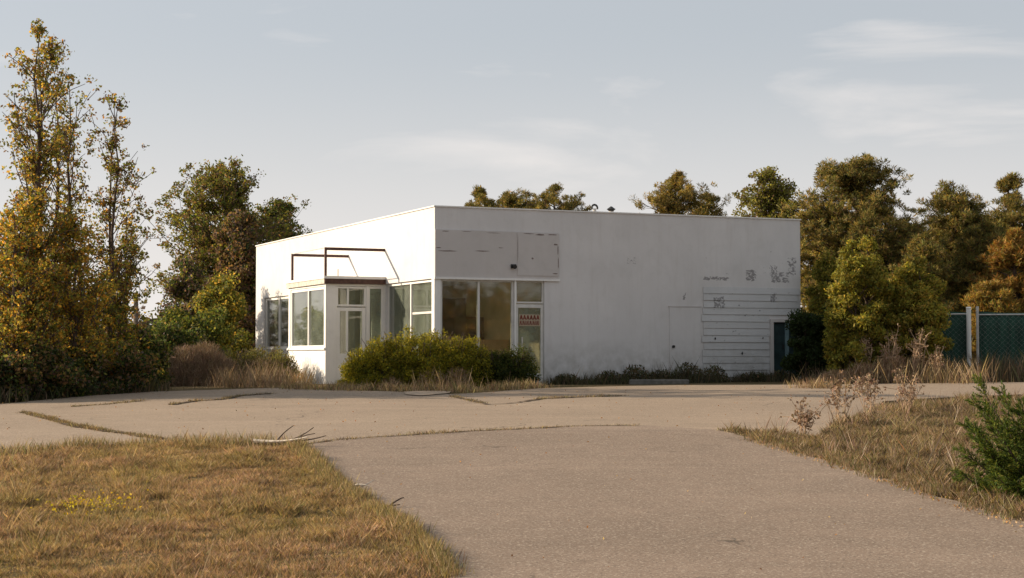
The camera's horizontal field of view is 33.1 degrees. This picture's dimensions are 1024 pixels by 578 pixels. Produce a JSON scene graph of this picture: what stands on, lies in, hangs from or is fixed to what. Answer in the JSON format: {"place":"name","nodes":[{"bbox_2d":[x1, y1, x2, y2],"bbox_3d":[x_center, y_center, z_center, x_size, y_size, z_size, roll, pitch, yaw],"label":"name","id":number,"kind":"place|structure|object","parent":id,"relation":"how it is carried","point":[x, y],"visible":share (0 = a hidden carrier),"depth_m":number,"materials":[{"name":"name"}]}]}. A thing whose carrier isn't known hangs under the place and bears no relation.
{"place":"outdoors","nodes":[
{"label":"outdoors","id":0,"kind":"place"},
{"bbox_2d":[0,381,1022,577],"bbox_3d":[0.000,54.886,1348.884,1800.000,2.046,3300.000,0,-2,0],"label":"ground","id":1,"kind":"structure","parent":0,"point":[178,388],"depth_m":19.84,"materials":[{"name":"brown plant"}]},
{"bbox_2d":[0,354,46,401],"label":"undergrowth bush","id":2,"kind":"object","parent":1,"relation":"on","point":[7,384],"visible":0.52,"depth_m":38.67,"materials":[{"name":"green plant"}]},
{"bbox_2d":[0,188,76,354],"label":"poplar tree","id":3,"kind":"object","parent":1,"relation":"on","point":[24,208],"visible":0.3,"depth_m":40.91,"materials":[{"name":"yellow plant"}]},
{"bbox_2d":[0,209,80,390],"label":"poplar tree","id":4,"kind":"object","parent":1,"relation":"on","point":[12,327],"visible":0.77,"depth_m":40.09,"materials":[{"name":"yellow plant"}]},
{"bbox_2d":[0,341,86,398],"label":"undergrowth bush","id":5,"kind":"object","parent":1,"relation":"on","point":[61,374],"visible":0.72,"depth_m":39.53,"materials":[{"name":"green plant"}]},
{"bbox_2d":[0,18,91,349],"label":"poplar tree","id":6,"kind":"object","parent":1,"relation":"on","point":[33,171],"visible":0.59,"depth_m":41.94,"materials":[{"name":"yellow plant"}]},
{"bbox_2d":[0,346,100,396],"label":"undergrowth bush","id":7,"kind":"object","parent":1,"relation":"on","point":[77,392],"visible":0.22,"depth_m":40.35,"materials":[{"name":"green plant"}]},
{"bbox_2d":[1,70,124,351],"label":"poplar tree","id":8,"kind":"object","parent":1,"relation":"on","point":[69,196],"visible":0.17,"depth_m":43.52,"materials":[{"name":"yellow plant"}]},
{"bbox_2d":[40,208,127,384],"bbox_3d":[-10.543,0.362,42.069,2.569,4.676,2.895,0,-2,0],"label":"poplar tree","id":9,"kind":"object","parent":1,"relation":"on","point":[77,258],"visible":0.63,"depth_m":41.97,"materials":[{"name":"green plant"}]},
{"bbox_2d":[20,489,148,514],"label":"yellow flowers","id":10,"kind":"object","parent":1,"relation":"on","point":[72,502],"visible":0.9,"depth_m":20.00,"materials":[{"name":"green plant"}]},
{"bbox_2d":[0,371,195,403],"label":"edge weeds","id":11,"kind":"object","parent":1,"relation":"on","point":[46,396],"visible":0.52,"depth_m":41.25,"materials":[{"name":"green plant"}]},
{"bbox_2d":[1,262,196,345],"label":"distant woods","id":12,"kind":"object","parent":1,"relation":"on","point":[149,318],"depth_m":162.98,"materials":[{"name":"green plant"}]},
{"bbox_2d":[64,341,158,393],"bbox_3d":[-10.209,2.013,42.237,3.093,1.532,2.337,0,-2,0],"label":"undergrowth bush","id":13,"kind":"object","parent":1,"relation":"on","point":[126,362],"visible":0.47,"depth_m":41.94,"materials":[{"name":"green plant"}]},
{"bbox_2d":[65,264,168,375],"bbox_3d":[-10.442,1.052,44.191,2.213,3.480,2.996,-2,-3,40],"label":"poplar tree","id":14,"kind":"object","parent":1,"relation":"on","point":[118,324],"visible":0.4,"depth_m":44.26,"materials":[{"name":"green plant"}]},
{"bbox_2d":[75,90,159,351],"bbox_3d":[-10.214,-1.183,44.328,2.335,7.853,2.287,0,-2,0],"label":"poplar tree","id":15,"kind":"object","parent":1,"relation":"on","point":[112,167],"visible":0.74,"depth_m":44.22,"materials":[{"name":"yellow plant"}]},
{"bbox_2d":[96,212,150,352],"bbox_3d":[-10.229,0.334,44.917,1.568,4.848,1.627,-1,-2,20],"label":"poplar tree","id":16,"kind":"object","parent":1,"relation":"on","point":[126,235],"visible":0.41,"depth_m":44.98,"materials":[{"name":"green plant"}]},
{"bbox_2d":[101,336,154,375],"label":"undergrowth bush","id":17,"kind":"object","parent":1,"relation":"on","point":[130,350],"visible":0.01,"depth_m":44.27,"materials":[{"name":"green plant"}]},
{"bbox_2d":[133,288,137,323],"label":"utility pole","id":18,"kind":"object","parent":1,"relation":"on","point":[135,315],"visible":0.22,"depth_m":84.93,"materials":[{"name":"grey wood"}]},
{"bbox_2d":[126,322,176,386],"bbox_3d":[-10.393,1.863,46.992,2.267,1.961,2.226,0,-2,0],"label":"undergrowth bush","id":19,"kind":"object","parent":1,"relation":"on","point":[155,345],"visible":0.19,"depth_m":47.09,"materials":[{"name":"green plant"}]},
{"bbox_2d":[0,429,311,455],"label":"edge weeds","id":20,"kind":"object","parent":1,"relation":"on","point":[244,441],"visible":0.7,"depth_m":26.13,"materials":[{"name":"beige plant"}]},
{"bbox_2d":[149,322,208,360],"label":"undergrowth bush","id":21,"kind":"object","parent":1,"relation":"on","point":[171,333],"visible":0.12,"depth_m":49.79,"materials":[{"name":"green plant"}]},
{"bbox_2d":[154,255,208,320],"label":"young tree","id":22,"kind":"object","parent":1,"relation":"on","point":[187,287],"visible":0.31,"depth_m":61.72,"materials":[{"name":"green plant"}]},
{"bbox_2d":[155,339,241,386],"bbox_3d":[-9.103,2.154,48.815,3.282,1.515,1.821,1,-2,-21],"label":"dry brush","id":23,"kind":"object","parent":1,"relation":"on","point":[191,366],"visible":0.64,"depth_m":48.47,"materials":[{"name":"brown plant"}]},
{"bbox_2d":[149,304,249,355],"bbox_3d":[-10.294,1.812,54.765,3.316,2.673,3.536,-1,-2,24],"label":"undergrowth bush","id":24,"kind":"object","parent":1,"relation":"on","point":[213,321],"visible":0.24,"depth_m":54.22,"materials":[{"name":"green plant"}]},
{"bbox_2d":[187,270,253,361],"bbox_3d":[-10.254,1.376,60.107,2.761,4.118,2.805,0,-2,0],"label":"young tree","id":25,"kind":"object","parent":1,"relation":"on","point":[221,290],"visible":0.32,"depth_m":59.53,"materials":[{"name":"green plant"}]},
{"bbox_2d":[131,154,310,333],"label":"maple tree","id":26,"kind":"object","parent":1,"relation":"on","point":[222,180],"visible":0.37,"depth_m":69.20,"materials":[{"name":"green plant"}]},
{"bbox_2d":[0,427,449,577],"bbox_3d":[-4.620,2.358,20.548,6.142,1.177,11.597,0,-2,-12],"label":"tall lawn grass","id":27,"kind":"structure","parent":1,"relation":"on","point":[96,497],"depth_m":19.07,"materials":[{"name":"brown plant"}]},
{"bbox_2d":[204,209,260,358],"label":"maple tree","id":28,"kind":"object","parent":1,"relation":"on","point":[237,234],"visible":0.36,"depth_m":65.62,"materials":[{"name":"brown plant"}]},
{"bbox_2d":[187,359,318,388],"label":"tall dry weeds","id":29,"kind":"object","parent":1,"relation":"on","point":[242,380],"visible":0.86,"depth_m":44.72,"materials":[{"name":"beige plant"}]},
{"bbox_2d":[223,357,295,384],"bbox_3d":[-7.333,2.358,49.169,2.837,0.997,2.060,0,-2,0],"label":"dry brush","id":30,"kind":"object","parent":1,"relation":"on","point":[285,374],"visible":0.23,"depth_m":48.94,"materials":[{"name":"brown plant"}]},
{"bbox_2d":[217,345,303,384],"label":"dry weeds","id":31,"kind":"object","parent":1,"relation":"on","point":[253,355],"visible":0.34,"depth_m":49.65,"materials":[{"name":"brown plant"}]},
{"bbox_2d":[253,194,312,241],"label":"maple tree","id":32,"kind":"object","parent":1,"relation":"on","point":[272,211],"visible":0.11,"depth_m":73.85,"materials":[{"name":"green plant"}]},
{"bbox_2d":[253,426,325,442],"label":"dead branch","id":33,"kind":"object","parent":1,"relation":"on","point":[269,441],"visible":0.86,"depth_m":25.95,"materials":[{"name":"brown wood"}]},
{"bbox_2d":[271,366,324,386],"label":"edge weeds","id":34,"kind":"object","parent":1,"relation":"on","point":[301,376],"visible":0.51,"depth_m":44.48,"materials":[{"name":"beige plant"}]},
{"bbox_2d":[283,438,473,577],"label":"edge weeds","id":35,"kind":"object","parent":1,"relation":"on","point":[419,540],"visible":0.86,"depth_m":18.81,"materials":[{"name":"beige plant"}]},
{"bbox_2d":[268,377,551,392],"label":"edge weeds","id":36,"kind":"object","parent":1,"relation":"on","point":[525,385],"visible":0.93,"depth_m":41.99,"materials":[{"name":"beige plant"}]},
{"bbox_2d":[337,324,499,386],"bbox_3d":[-2.357,1.806,44.387,4.348,1.806,2.186,0,-2,0],"label":"hedge bush","id":37,"kind":"object","parent":1,"relation":"on","point":[387,359],"visible":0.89,"depth_m":44.00,"materials":[{"name":"green plant"}]},
{"bbox_2d":[380,365,470,386],"bbox_3d":[-2.191,2.244,43.662,2.459,0.668,0.988,0,-2,0],"label":"dry brush","id":38,"kind":"object","parent":1,"relation":"on","point":[394,381],"visible":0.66,"depth_m":43.54,"materials":[{"name":"plant"}]},
{"bbox_2d":[402,367,509,390],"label":"tall dry weeds","id":39,"kind":"object","parent":1,"relation":"on","point":[447,382],"visible":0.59,"depth_m":41.53,"materials":[{"name":"beige plant"}]},
{"bbox_2d":[465,185,506,207],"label":"pine tree","id":40,"kind":"object","parent":1,"relation":"on","point":[479,195],"visible":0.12,"depth_m":81.88,"materials":[{"name":"green plant"}]},
{"bbox_2d":[472,343,542,385],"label":"hedge bush","id":41,"kind":"object","parent":1,"relation":"on","point":[507,364],"visible":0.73,"depth_m":44.32,"materials":[{"name":"green plant"}]},
{"bbox_2d":[487,187,532,208],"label":"pine tree","id":42,"kind":"object","parent":1,"relation":"on","point":[508,198],"visible":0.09,"depth_m":84.21,"materials":[{"name":"green plant"}]},
{"bbox_2d":[0,382,1023,451],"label":"parking lot","id":43,"kind":"structure","parent":1,"relation":"on","point":[420,413],"depth_m":33.89,"materials":[{"name":"concrete"}]},
{"bbox_2d":[15,409,166,438],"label":"crack weeds","id":44,"kind":"object","parent":43,"relation":"on","point":[82,425],"visible":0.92,"depth_m":29.67,"materials":[{"name":"brown plant"}]},
{"bbox_2d":[22,411,163,438],"bbox_3d":[-7.790,2.396,30.631,0.558,0.201,8.416,1,-3,-30],"label":"pavement crack","id":45,"kind":"object","parent":43,"relation":"on","point":[85,427],"visible":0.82,"depth_m":29.70,"materials":[{"name":"soil"}]},
{"bbox_2d":[71,398,145,406],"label":"crack weeds","id":46,"kind":"object","parent":43,"relation":"on","point":[125,401],"visible":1,"depth_m":37.23,"materials":[{"name":"brown plant"}]},
{"bbox_2d":[173,393,270,403],"bbox_3d":[-6.519,2.449,38.586,0.446,0.147,4.588,-1,-2,19],"label":"pavement crack","id":47,"kind":"object","parent":43,"relation":"on","point":[223,398],"visible":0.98,"depth_m":38.44,"materials":[{"name":"soil"}]},
{"bbox_2d":[167,391,271,404],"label":"crack weeds","id":48,"kind":"object","parent":47,"relation":"in","point":[227,397],"visible":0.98,"depth_m":38.31,"materials":[{"name":"brown plant"}]},
{"bbox_2d":[405,390,450,394],"bbox_3d":[-2.005,2.417,40.092,1.131,0.067,2.268,0,-2,0],"label":"concrete apron","id":49,"kind":"object","parent":43,"relation":"on","point":[428,392],"visible":1,"depth_m":40.22,"materials":[{"name":"grey concrete"}]},
{"bbox_2d":[2,382,1013,443],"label":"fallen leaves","id":50,"kind":"object","parent":43,"relation":"on","point":[476,414],"visible":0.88,"depth_m":35.61,"materials":[{"name":"brown plant"}]},
{"bbox_2d":[448,393,624,403],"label":"crack weeds","id":51,"kind":"object","parent":43,"relation":"on","point":[468,399],"visible":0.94,"depth_m":38.19,"materials":[{"name":"brown plant"}]},
{"bbox_2d":[783,372,866,388],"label":"edge weeds","id":52,"kind":"object","parent":43,"relation":"on","point":[818,384],"visible":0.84,"depth_m":42.09,"materials":[{"name":"beige plant"}]},
{"bbox_2d":[882,394,1022,404],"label":"kerb","id":53,"kind":"structure","parent":43,"relation":"on","point":[937,398],"depth_m":35.66,"materials":[{"name":"concrete"}]},
{"bbox_2d":[255,204,800,383],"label":"shop building","id":54,"kind":"structure","parent":1,"relation":"on","point":[569,291],"depth_m":49.02,"materials":[{"name":"white paint"}]},
{"bbox_2d":[266,296,288,348],"bbox_3d":[-8.127,1.189,60.110,0.086,1.820,3.190,1,-2,-24],"label":"window","id":55,"kind":"structure","parent":54,"relation":"in","point":[277,308],"depth_m":60.34,"materials":[{"name":"glass"}]},
{"bbox_2d":[291,287,323,347],"bbox_3d":[-5.986,0.865,50.668,0.086,1.760,3.390,1,-2,-24],"label":"window","id":56,"kind":"structure","parent":54,"relation":"in","point":[307,305],"depth_m":50.76,"materials":[{"name":"glass"}]},
{"bbox_2d":[336,286,365,306],"bbox_3d":[-4.620,0.217,49.346,0.890,0.570,0.086,1,-2,-24],"label":"window","id":57,"kind":"structure","parent":54,"relation":"in","point":[347,288],"depth_m":49.30,"materials":[{"name":"white paint"}]},
{"bbox_2d":[336,307,365,381],"bbox_3d":[-4.603,1.595,49.255,0.880,2.130,0.126,1,-2,-24],"label":"entrance door","id":58,"kind":"structure","parent":54,"relation":"in","point":[339,357],"depth_m":49.20,"materials":[{"name":"white paint"}]},
{"bbox_2d":[360,289,374,347],"bbox_3d":[-4.317,1.360,51.279,0.080,2.720,1.100,1,-2,-24],"label":"inner door","id":59,"kind":"structure","parent":54,"relation":"in","point":[372,290],"depth_m":50.83,"materials":[{"name":"white paint"}]},
{"bbox_2d":[368,287,382,344],"bbox_3d":[-3.946,1.048,49.607,0.450,2.210,0.080,1,-2,-24],"label":"window","id":60,"kind":"structure","parent":54,"relation":"in","point":[369,288],"depth_m":49.62,"materials":[{"name":"grey glass"}]},
{"bbox_2d":[387,279,431,354],"bbox_3d":[-2.812,0.943,47.945,0.086,2.290,3.740,1,-2,-24],"label":"window","id":61,"kind":"structure","parent":54,"relation":"in","point":[406,298],"depth_m":48.09,"materials":[{"name":"glass"}]},
{"bbox_2d":[441,279,513,355],"bbox_3d":[-0.957,0.889,46.584,2.150,2.290,0.086,1,-2,-24],"label":"window","id":62,"kind":"structure","parent":54,"relation":"in","point":[459,280],"depth_m":46.61,"materials":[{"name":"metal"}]},
{"bbox_2d":[510,304,542,382],"bbox_3d":[0.425,1.508,47.322,0.865,2.170,0.400,1,-2,-24],"label":"door","id":63,"kind":"structure","parent":54,"relation":"in","point":[528,319],"depth_m":47.32,"materials":[{"name":"metal"}]},
{"bbox_2d":[516,281,543,303],"bbox_3d":[0.464,0.084,47.239,0.850,0.630,0.080,1,-2,-24],"label":"window","id":64,"kind":"structure","parent":54,"relation":"in","point":[542,282],"depth_m":47.31,"materials":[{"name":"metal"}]},
{"bbox_2d":[668,306,700,375],"bbox_3d":[4.945,1.563,49.010,1.060,2.155,0.067,1,-2,-24],"label":"side door","id":65,"kind":"structure","parent":54,"relation":"in","point":[684,321],"depth_m":49.01,"materials":[{"name":"paint"}]},
{"bbox_2d":[774,323,784,373],"bbox_3d":[7.797,1.859,50.364,0.420,1.710,0.070,1,-2,-24],"label":"teal door","id":66,"kind":"structure","parent":54,"relation":"in","point":[779,328],"depth_m":50.38,"materials":[{"name":"paint"}]},
{"bbox_2d":[517,182,591,210],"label":"pine tree","id":67,"kind":"object","parent":1,"relation":"on","point":[547,198],"visible":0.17,"depth_m":81.81,"materials":[{"name":"green plant"}]},
{"bbox_2d":[629,379,688,384],"bbox_3d":[3.979,2.514,46.564,1.613,0.145,0.180,0,-2,4],"label":"wheel stop","id":68,"kind":"object","parent":1,"relation":"on","point":[654,381],"visible":0.95,"depth_m":46.49,"materials":[{"name":"concrete"}]},
{"bbox_2d":[623,357,725,382],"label":"wall weeds","id":69,"kind":"object","parent":1,"relation":"on","point":[675,373],"depth_m":48.20,"materials":[{"name":"green plant"}]},
{"bbox_2d":[542,362,808,384],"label":"wall weeds","id":70,"kind":"object","parent":1,"relation":"on","point":[736,379],"depth_m":48.03,"materials":[{"name":"green plant"}]},
{"bbox_2d":[628,168,731,215],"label":"pine tree","id":71,"kind":"object","parent":1,"relation":"on","point":[675,196],"visible":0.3,"depth_m":75.67,"materials":[{"name":"green plant"}]},
{"bbox_2d":[696,191,726,215],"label":"pine tree","id":72,"kind":"object","parent":1,"relation":"on","point":[712,199],"visible":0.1,"depth_m":78.16,"materials":[{"name":"green plant"}]},
{"bbox_2d":[731,166,809,264],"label":"maple tree","id":73,"kind":"object","parent":1,"relation":"on","point":[765,198],"visible":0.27,"depth_m":71.92,"materials":[{"name":"green plant"}]},
{"bbox_2d":[778,394,824,434],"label":"twiggy weed","id":74,"kind":"object","parent":1,"relation":"on","point":[802,417],"visible":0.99,"depth_m":27.28,"materials":[{"name":"plant"}]},
{"bbox_2d":[800,233,830,313],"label":"pine tree","id":75,"kind":"object","parent":1,"relation":"on","point":[812,256],"visible":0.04,"depth_m":65.83,"materials":[{"name":"green plant"}]},
{"bbox_2d":[779,297,854,381],"bbox_3d":[8.669,1.472,48.415,2.286,2.592,1.513,0,-2,0],"label":"evergreen bush","id":76,"kind":"object","parent":1,"relation":"on","point":[807,329],"visible":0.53,"depth_m":48.20,"materials":[{"name":"green plant"}]},
{"bbox_2d":[816,370,864,423],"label":"twiggy weed","id":77,"kind":"object","parent":1,"relation":"on","point":[837,384],"visible":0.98,"depth_m":28.67,"materials":[{"name":"plant"}]},
{"bbox_2d":[805,249,880,348],"bbox_3d":[9.662,0.804,50.611,2.852,4.088,2.305,0,-2,0],"label":"conifer shrub","id":78,"kind":"object","parent":1,"relation":"on","point":[820,272],"visible":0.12,"depth_m":50.33,"materials":[{"name":"green plant"}]},
{"bbox_2d":[764,153,951,307],"bbox_3d":[12.381,-0.877,61.763,6.674,8.261,6.808,0,-2,0],"label":"pine tree","id":79,"kind":"object","parent":1,"relation":"on","point":[833,223],"visible":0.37,"depth_m":61.12,"materials":[{"name":"green plant"}]},
{"bbox_2d":[821,234,898,375],"bbox_3d":[9.551,0.592,46.873,2.247,4.210,2.299,0,-2,0],"label":"conifer shrub","id":80,"kind":"object","parent":1,"relation":"on","point":[846,327],"visible":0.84,"depth_m":46.56,"materials":[{"name":"green plant"}]},
{"bbox_2d":[852,336,878,367],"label":"dead stalks","id":81,"kind":"object","parent":1,"relation":"on","point":[865,341],"visible":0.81,"depth_m":46.18,"materials":[{"name":"plant"}]},
{"bbox_2d":[849,371,887,417],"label":"twiggy weed","id":82,"kind":"object","parent":1,"relation":"on","point":[868,393],"visible":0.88,"depth_m":30.61,"materials":[{"name":"plant"}]},
{"bbox_2d":[717,390,1023,521],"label":"island grass","id":83,"kind":"structure","parent":1,"relation":"on","point":[892,433],"depth_m":25.86,"materials":[{"name":"beige plant"}]},
{"bbox_2d":[729,385,1023,517],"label":"island weeds","id":84,"kind":"object","parent":1,"relation":"on","point":[919,459],"visible":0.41,"depth_m":26.66,"materials":[{"name":"brown plant"}]},
{"bbox_2d":[877,324,904,370],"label":"dead stalks","id":85,"kind":"object","parent":1,"relation":"on","point":[887,354],"visible":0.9,"depth_m":45.87,"materials":[{"name":"plant"}]},
{"bbox_2d":[817,353,966,383],"bbox_3d":[10.346,2.149,46.073,4.578,0.986,1.811,1,-2,-17],"label":"dry brush","id":86,"kind":"object","parent":1,"relation":"on","point":[832,374],"visible":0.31,"depth_m":45.73,"materials":[{"name":"brown plant"}]},
{"bbox_2d":[790,353,1011,384],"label":"edge weeds","id":87,"kind":"object","parent":1,"relation":"on","point":[928,377],"visible":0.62,"depth_m":44.95,"materials":[{"name":"beige plant"}]},
{"bbox_2d":[883,366,925,413],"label":"twiggy weed","id":88,"kind":"object","parent":1,"relation":"on","point":[902,393],"visible":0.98,"depth_m":31.78,"materials":[{"name":"plant"}]},
{"bbox_2d":[801,306,1023,376],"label":"screened fence","id":89,"kind":"object","parent":1,"relation":"on","point":[1001,332],"visible":0.25,"depth_m":50.13,"materials":[{"name":"green fabric"}]},
{"bbox_2d":[906,328,930,374],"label":"dead stalks","id":90,"kind":"object","parent":1,"relation":"on","point":[917,351],"visible":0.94,"depth_m":45.58,"materials":[{"name":"plant"}]},
{"bbox_2d":[882,255,955,369],"bbox_3d":[10.865,0.903,46.962,1.978,3.666,2.407,1,-2,-17],"label":"conifer shrub","id":91,"kind":"object","parent":1,"relation":"on","point":[915,300],"visible":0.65,"depth_m":46.44,"materials":[{"name":"green plant"}]},
{"bbox_2d":[886,231,963,311],"bbox_3d":[13.473,0.546,57.918,2.969,5.104,3.578,1,-3,-31],"label":"pine tree","id":92,"kind":"object","parent":1,"relation":"on","point":[923,247],"visible":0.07,"depth_m":57.70,"materials":[{"name":"green plant"}]},
{"bbox_2d":[925,344,945,381],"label":"dead stalks","id":93,"kind":"object","parent":1,"relation":"on","point":[939,357],"visible":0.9,"depth_m":45.36,"materials":[{"name":"plant"}]},
{"bbox_2d":[915,179,1023,367],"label":"pine tree","id":94,"kind":"object","parent":1,"relation":"on","point":[957,206],"visible":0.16,"depth_m":65.66,"materials":[{"name":"green plant"}]},
{"bbox_2d":[940,211,1021,368],"bbox_3d":[16.880,0.194,62.016,3.702,6.106,3.839,0,-2,0],"label":"pine tree","id":95,"kind":"object","parent":1,"relation":"on","point":[975,242],"visible":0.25,"depth_m":61.54,"materials":[{"name":"green plant"}]},
{"bbox_2d":[950,372,1023,501],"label":"juniper bush","id":96,"kind":"object","parent":1,"relation":"on","point":[995,464],"visible":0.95,"depth_m":20.50,"materials":[{"name":"green plant"}]},
{"bbox_2d":[954,349,1023,381],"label":"edge weeds","id":97,"kind":"object","parent":1,"relation":"on","point":[1017,372],"visible":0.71,"depth_m":46.66,"materials":[{"name":"brown plant"}]},
{"bbox_2d":[960,278,1023,365],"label":"pine tree","id":98,"kind":"object","parent":1,"relation":"on","point":[993,295],"visible":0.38,"depth_m":55.55,"materials":[{"name":"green plant"}]},
{"bbox_2d":[964,227,1023,312],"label":"pine tree","id":99,"kind":"object","parent":1,"relation":"on","point":[1008,251],"visible":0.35,"depth_m":56.96,"materials":[{"name":"orange plant"}]},
{"bbox_2d":[981,171,1023,298],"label":"pine tree","id":100,"kind":"object","parent":1,"relation":"on","point":[1011,215],"visible":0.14,"depth_m":67.69,"materials":[{"name":"green plant"}]},
{"bbox_2d":[0,0,1023,324],"label":"sky","id":101,"kind":"structure","parent":0,"point":[360,110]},
{"bbox_2d":[307,425,1023,577],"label":"driveway","id":102,"kind":"structure","parent":0,"point":[644,513],"depth_m":19.88,"materials":[{"name":"concrete"}]},
{"bbox_2d":[313,423,639,442],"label":"crack weeds","id":103,"kind":"object","parent":102,"relation":"on","point":[432,431],"visible":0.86,"depth_m":27.73,"materials":[{"name":"brown plant"}]},
{"bbox_2d":[740,434,1023,526],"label":"fallen leaves","id":104,"kind":"object","parent":102,"relation":"on","point":[905,488],"visible":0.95,"depth_m":21.01,"materials":[{"name":"plant"}]},
{"bbox_2d":[357,427,1015,569],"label":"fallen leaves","id":105,"kind":"object","parent":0,"point":[617,475],"visible":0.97,"depth_m":21.56,"materials":[{"name":"brown plant"}]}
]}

